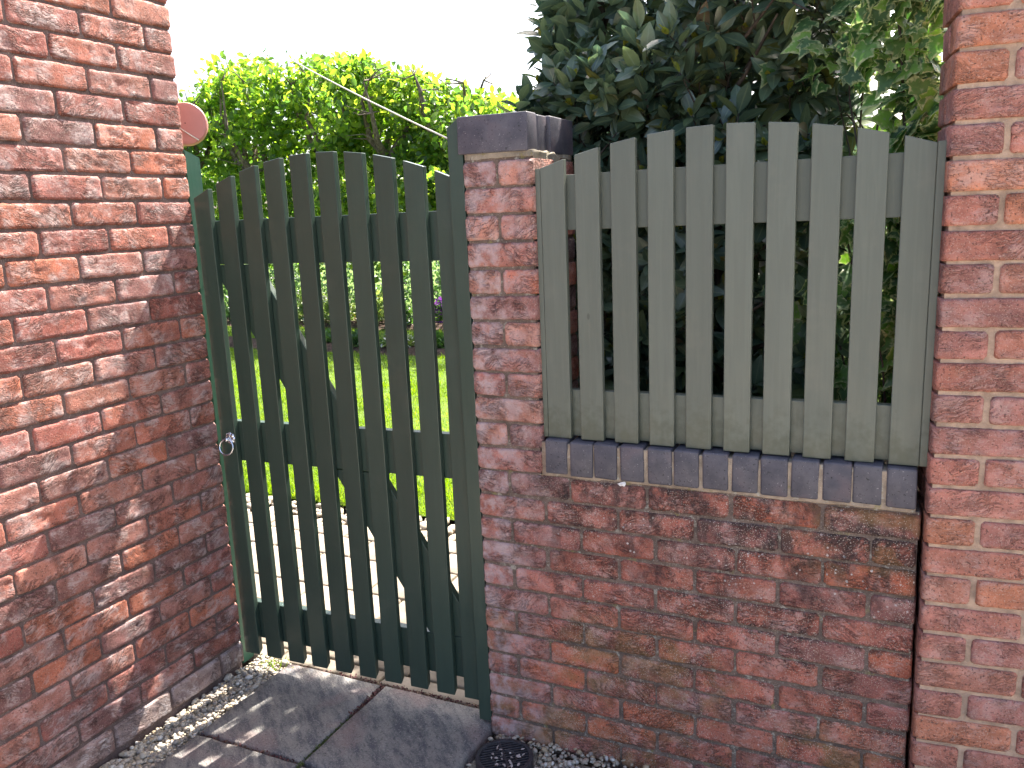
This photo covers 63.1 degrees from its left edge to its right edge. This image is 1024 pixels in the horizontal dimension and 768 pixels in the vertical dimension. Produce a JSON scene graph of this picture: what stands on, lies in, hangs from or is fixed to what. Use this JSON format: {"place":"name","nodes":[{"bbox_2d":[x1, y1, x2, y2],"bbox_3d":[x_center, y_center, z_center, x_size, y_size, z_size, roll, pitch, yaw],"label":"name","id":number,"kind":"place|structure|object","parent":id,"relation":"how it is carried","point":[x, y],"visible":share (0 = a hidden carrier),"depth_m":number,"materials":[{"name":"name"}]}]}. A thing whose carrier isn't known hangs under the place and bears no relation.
{"place":"outdoors","nodes":[
{"label":"outdoors","id":0,"kind":"place"},
{"bbox_2d":[224,261,454,519],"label":"lawn","id":1,"kind":"structure","parent":0,"point":[386,367],"depth_m":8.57,"materials":[{"name":"green plant"}]},
{"bbox_2d":[222,263,300,307],"bbox_3d":[-4.790,-2.315,16.461,2.010,1.610,1.996,3,13,25],"label":"evergreen shrub","id":2,"kind":"object","parent":1,"relation":"on","point":[270,275],"visible":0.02,"depth_m":16.33,"materials":[{"name":"green plant"}]},
{"bbox_2d":[270,262,354,306],"bbox_3d":[-3.637,-2.178,15.624,1.955,1.584,2.044,3,13,25],"label":"evergreen shrub","id":3,"kind":"object","parent":1,"relation":"on","point":[297,281],"visible":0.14,"depth_m":15.53,"materials":[{"name":"green plant"}]},
{"bbox_2d":[241,49,390,276],"bbox_3d":[-2.828,-2.923,12.771,2.218,4.157,2.889,5,14,33],"label":"hedge tree","id":4,"kind":"object","parent":1,"relation":"on","point":[302,121],"visible":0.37,"depth_m":12.23,"materials":[{"name":"green plant"}]},
{"bbox_2d":[193,0,446,138],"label":"washing line","id":5,"kind":"object","parent":1,"relation":"on","point":[330,80],"visible":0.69,"depth_m":3.01,"materials":[{"name":"beige plastic"}]},
{"bbox_2d":[226,315,442,331],"bbox_3d":[-2.710,-1.010,13.463,14.000,0.108,1.411,3,13,25],"label":"flower bed","id":6,"kind":"object","parent":1,"relation":"on","point":[381,324],"visible":0.02,"depth_m":12.80,"materials":[{"name":"soil"}]},
{"bbox_2d":[178,74,272,269],"bbox_3d":[-5.036,-3.001,13.840,2.206,4.029,2.685,3,13,25],"label":"hedge tree","id":7,"kind":"object","parent":6,"relation":"on","point":[205,104],"visible":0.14,"depth_m":13.23,"materials":[{"name":"green plant"}]},
{"bbox_2d":[224,290,230,320],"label":"leafy plant","id":8,"kind":"object","parent":6,"relation":"on","point":[227,310],"visible":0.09,"depth_m":14.02,"materials":[{"name":"green plant"}]},
{"bbox_2d":[188,48,323,279],"bbox_3d":[-3.915,-3.014,13.190,2.160,4.241,2.859,3,13,25],"label":"hedge tree","id":9,"kind":"object","parent":6,"relation":"on","point":[234,128],"visible":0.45,"depth_m":12.55,"materials":[{"name":"green plant"}]},
{"bbox_2d":[296,287,328,322],"bbox_3d":[-3.264,-1.297,13.539,0.829,0.668,0.825,3,13,25],"label":"flowering plant","id":10,"kind":"object","parent":6,"relation":"on","point":[300,308],"visible":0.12,"depth_m":13.39,"materials":[{"name":"green plant"}]},
{"bbox_2d":[322,293,356,323],"bbox_3d":[-2.778,-1.195,13.147,0.734,0.587,0.712,3,13,25],"label":"flowering plant","id":11,"kind":"object","parent":6,"relation":"on","point":[326,310],"visible":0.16,"depth_m":13.13,"materials":[{"name":"green plant"}]},
{"bbox_2d":[353,290,383,324],"bbox_3d":[-2.115,-1.215,12.970,0.769,0.642,0.748,-10,14,-32],"label":"flowering plant","id":12,"kind":"object","parent":6,"relation":"on","point":[380,313],"visible":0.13,"depth_m":12.85,"materials":[{"name":"green plant"}]},
{"bbox_2d":[405,305,412,324],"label":"flowering plant","id":13,"kind":"object","parent":6,"relation":"on","point":[409,313],"visible":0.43,"depth_m":12.48,"materials":[{"name":"green plant"}]},
{"bbox_2d":[434,296,442,322],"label":"flowering plant","id":14,"kind":"object","parent":6,"relation":"on","point":[438,309],"visible":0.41,"depth_m":12.56,"materials":[{"name":"purple plant"}]},
{"bbox_2d":[228,336,444,356],"bbox_3d":[-3.632,-0.571,11.514,14.000,0.107,0.811,3,13,25],"label":"flower bed","id":15,"kind":"object","parent":1,"relation":"on","point":[411,350],"visible":0.05,"depth_m":10.42,"materials":[{"name":"soil"}]},
{"bbox_2d":[304,328,331,342],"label":"plant","id":16,"kind":"object","parent":15,"relation":"on","point":[328,335],"visible":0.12,"depth_m":10.88,"materials":[{"name":"green plant"}]},
{"bbox_2d":[352,329,382,346],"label":"plant","id":17,"kind":"object","parent":15,"relation":"on","point":[355,337],"visible":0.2,"depth_m":10.55,"materials":[{"name":"green plant"}]},
{"bbox_2d":[380,331,414,347],"bbox_3d":[-1.442,-0.547,10.423,0.528,0.307,0.521,3,13,25],"label":"plant","id":18,"kind":"object","parent":15,"relation":"on","point":[383,343],"visible":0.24,"depth_m":10.35,"materials":[{"name":"green plant"}]},
{"bbox_2d":[436,330,443,347],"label":"plant","id":19,"kind":"object","parent":15,"relation":"on","point":[440,338],"visible":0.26,"depth_m":10.15,"materials":[{"name":"green plant"}]},
{"bbox_2d":[304,48,447,282],"bbox_3d":[-1.748,-2.854,12.437,2.219,4.044,2.870,3,13,25],"label":"hedge tree","id":20,"kind":"object","parent":1,"relation":"on","point":[366,115],"visible":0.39,"depth_m":11.72,"materials":[{"name":"green plant"}]},
{"bbox_2d":[346,261,440,302],"bbox_3d":[-2.237,-2.190,15.316,1.940,1.646,1.972,3,13,25],"label":"evergreen shrub","id":21,"kind":"object","parent":1,"relation":"on","point":[378,287],"visible":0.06,"depth_m":15.20,"materials":[{"name":"green plant"}]},
{"bbox_2d":[403,261,441,307],"bbox_3d":[-1.104,-2.052,14.448,1.930,1.600,1.996,3,13,25],"label":"evergreen shrub","id":22,"kind":"object","parent":1,"relation":"on","point":[438,287],"visible":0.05,"depth_m":14.42,"materials":[{"name":"green plant"}]},
{"bbox_2d":[366,61,502,210],"bbox_3d":[-0.541,-2.677,12.070,2.222,3.739,2.822,3,13,25],"label":"hedge tree","id":23,"kind":"object","parent":1,"relation":"on","point":[461,95],"visible":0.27,"depth_m":11.37,"materials":[{"name":"green plant"}]},
{"bbox_2d":[400,84,518,194],"bbox_3d":[0.250,-2.276,11.031,2.320,3.312,3.320,3,13,25],"label":"hedge tree","id":24,"kind":"object","parent":1,"relation":"on","point":[491,109],"visible":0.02,"depth_m":10.55,"materials":[{"name":"green plant"}]},
{"bbox_2d":[246,493,478,708],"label":"patio","id":25,"kind":"structure","parent":0,"point":[458,695],"depth_m":3.80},
{"bbox_2d":[158,493,606,767],"bbox_3d":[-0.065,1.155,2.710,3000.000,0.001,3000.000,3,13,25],"label":"ground","id":26,"kind":"structure","parent":0,"point":[452,522],"depth_m":3.25,"materials":[{"name":"soil"}]},
{"bbox_2d":[0,0,243,767],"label":"brick wall","id":27,"kind":"structure","parent":26,"relation":"on","point":[119,625],"depth_m":2.52,"materials":[{"name":"red brick"}]},
{"bbox_2d":[177,102,207,146],"bbox_3d":[-1.164,-0.902,2.893,0.206,0.147,0.096,-13,15,-41],"label":"line reel","id":28,"kind":"object","parent":27,"relation":"attached to","point":[193,128],"visible":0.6,"depth_m":2.90,"materials":[{"name":"plastic"}]},
{"bbox_2d":[182,150,253,662],"bbox_3d":[-1.073,0.132,3.034,0.053,1.896,0.070,3,13,25],"label":"latch post","id":29,"kind":"object","parent":26,"relation":"on","point":[193,176],"visible":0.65,"depth_m":2.95,"materials":[{"name":"green paint"}]},
{"bbox_2d":[457,111,920,767],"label":"brick wall","id":30,"kind":"structure","parent":26,"relation":"on","point":[671,607],"depth_m":2.33,"materials":[{"name":"red brick"}]},
{"bbox_2d":[447,119,492,720],"bbox_3d":[-0.112,0.169,2.551,0.047,1.874,0.066,3,13,25],"label":"gate post","id":31,"kind":"object","parent":30,"relation":"attached to","point":[456,162],"visible":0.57,"depth_m":2.50,"materials":[{"name":"green paint"}]},
{"bbox_2d":[194,151,478,699],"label":"garden gate","id":32,"kind":"structure","parent":31,"relation":"attached to","point":[327,435],"depth_m":2.75,"materials":[{"name":"green paint"}]},
{"bbox_2d":[535,122,946,466],"bbox_3d":[0.540,-0.236,2.158,1.001,0.835,0.050,3,13,25],"label":"fence panel","id":33,"kind":"object","parent":30,"relation":"on","point":[871,186],"visible":1,"depth_m":2.11,"materials":[{"name":"green paint"}]},
{"bbox_2d":[495,0,890,398],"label":"bay hedge","id":34,"kind":"object","parent":26,"relation":"on","point":[679,67],"visible":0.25,"depth_m":2.53,"materials":[{"name":"green plant"}]},
{"bbox_2d":[905,0,1023,767],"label":"brick wall","id":35,"kind":"structure","parent":26,"relation":"on","point":[967,703],"depth_m":1.92,"materials":[{"name":"red brick"}]},
{"bbox_2d":[755,0,946,489],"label":"ivy","id":36,"kind":"object","parent":35,"relation":"attached to","point":[906,56],"visible":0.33,"depth_m":2.15,"materials":[{"name":"green plant"}]},
{"bbox_2d":[187,682,591,767],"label":"driveway","id":37,"kind":"structure","parent":0,"point":[473,763],"depth_m":2.57,"materials":[{"name":"grey gravel"}]},
{"bbox_2d":[99,653,289,767],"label":"gravel","id":38,"kind":"structure","parent":37,"relation":"on","point":[198,717],"depth_m":2.83,"materials":[{"name":"grey gravel"}]},
{"bbox_2d":[259,656,288,670],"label":"grass tuft","id":39,"kind":"object","parent":38,"relation":"on","point":[270,663],"visible":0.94,"depth_m":3.13,"materials":[{"name":"green plant"}]},
{"bbox_2d":[154,664,493,767],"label":"paving","id":40,"kind":"structure","parent":37,"relation":"on","point":[297,713],"depth_m":2.71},
{"bbox_2d":[296,713,355,767],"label":"moss","id":41,"kind":"object","parent":40,"relation":"on","point":[314,750],"visible":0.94,"depth_m":2.64,"materials":[{"name":"green plant"}]},
{"bbox_2d":[200,665,478,763],"bbox_3d":[-0.535,1.117,2.756,0.851,0.029,0.500,3,13,25],"label":"joint","id":42,"kind":"object","parent":40,"relation":"on","point":[366,701],"visible":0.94,"depth_m":2.87,"materials":[{"name":"grey concrete"}]},
{"bbox_2d":[475,738,533,767],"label":"drain cover","id":43,"kind":"object","parent":37,"relation":"on","point":[514,747],"visible":0.98,"depth_m":2.57,"materials":[{"name":"black plastic"}]},
{"bbox_2d":[491,745,524,767],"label":"petal litter","id":44,"kind":"object","parent":43,"relation":"on","point":[510,762],"visible":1,"depth_m":2.53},
{"bbox_2d":[466,731,661,767],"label":"gravel","id":45,"kind":"structure","parent":37,"relation":"on","point":[549,762],"depth_m":2.55,"materials":[{"name":"grey gravel"}]},
{"bbox_2d":[165,0,942,216],"label":"sky","id":46,"kind":"structure","parent":0,"point":[462,39],"materials":[{"name":"white"}]}
]}

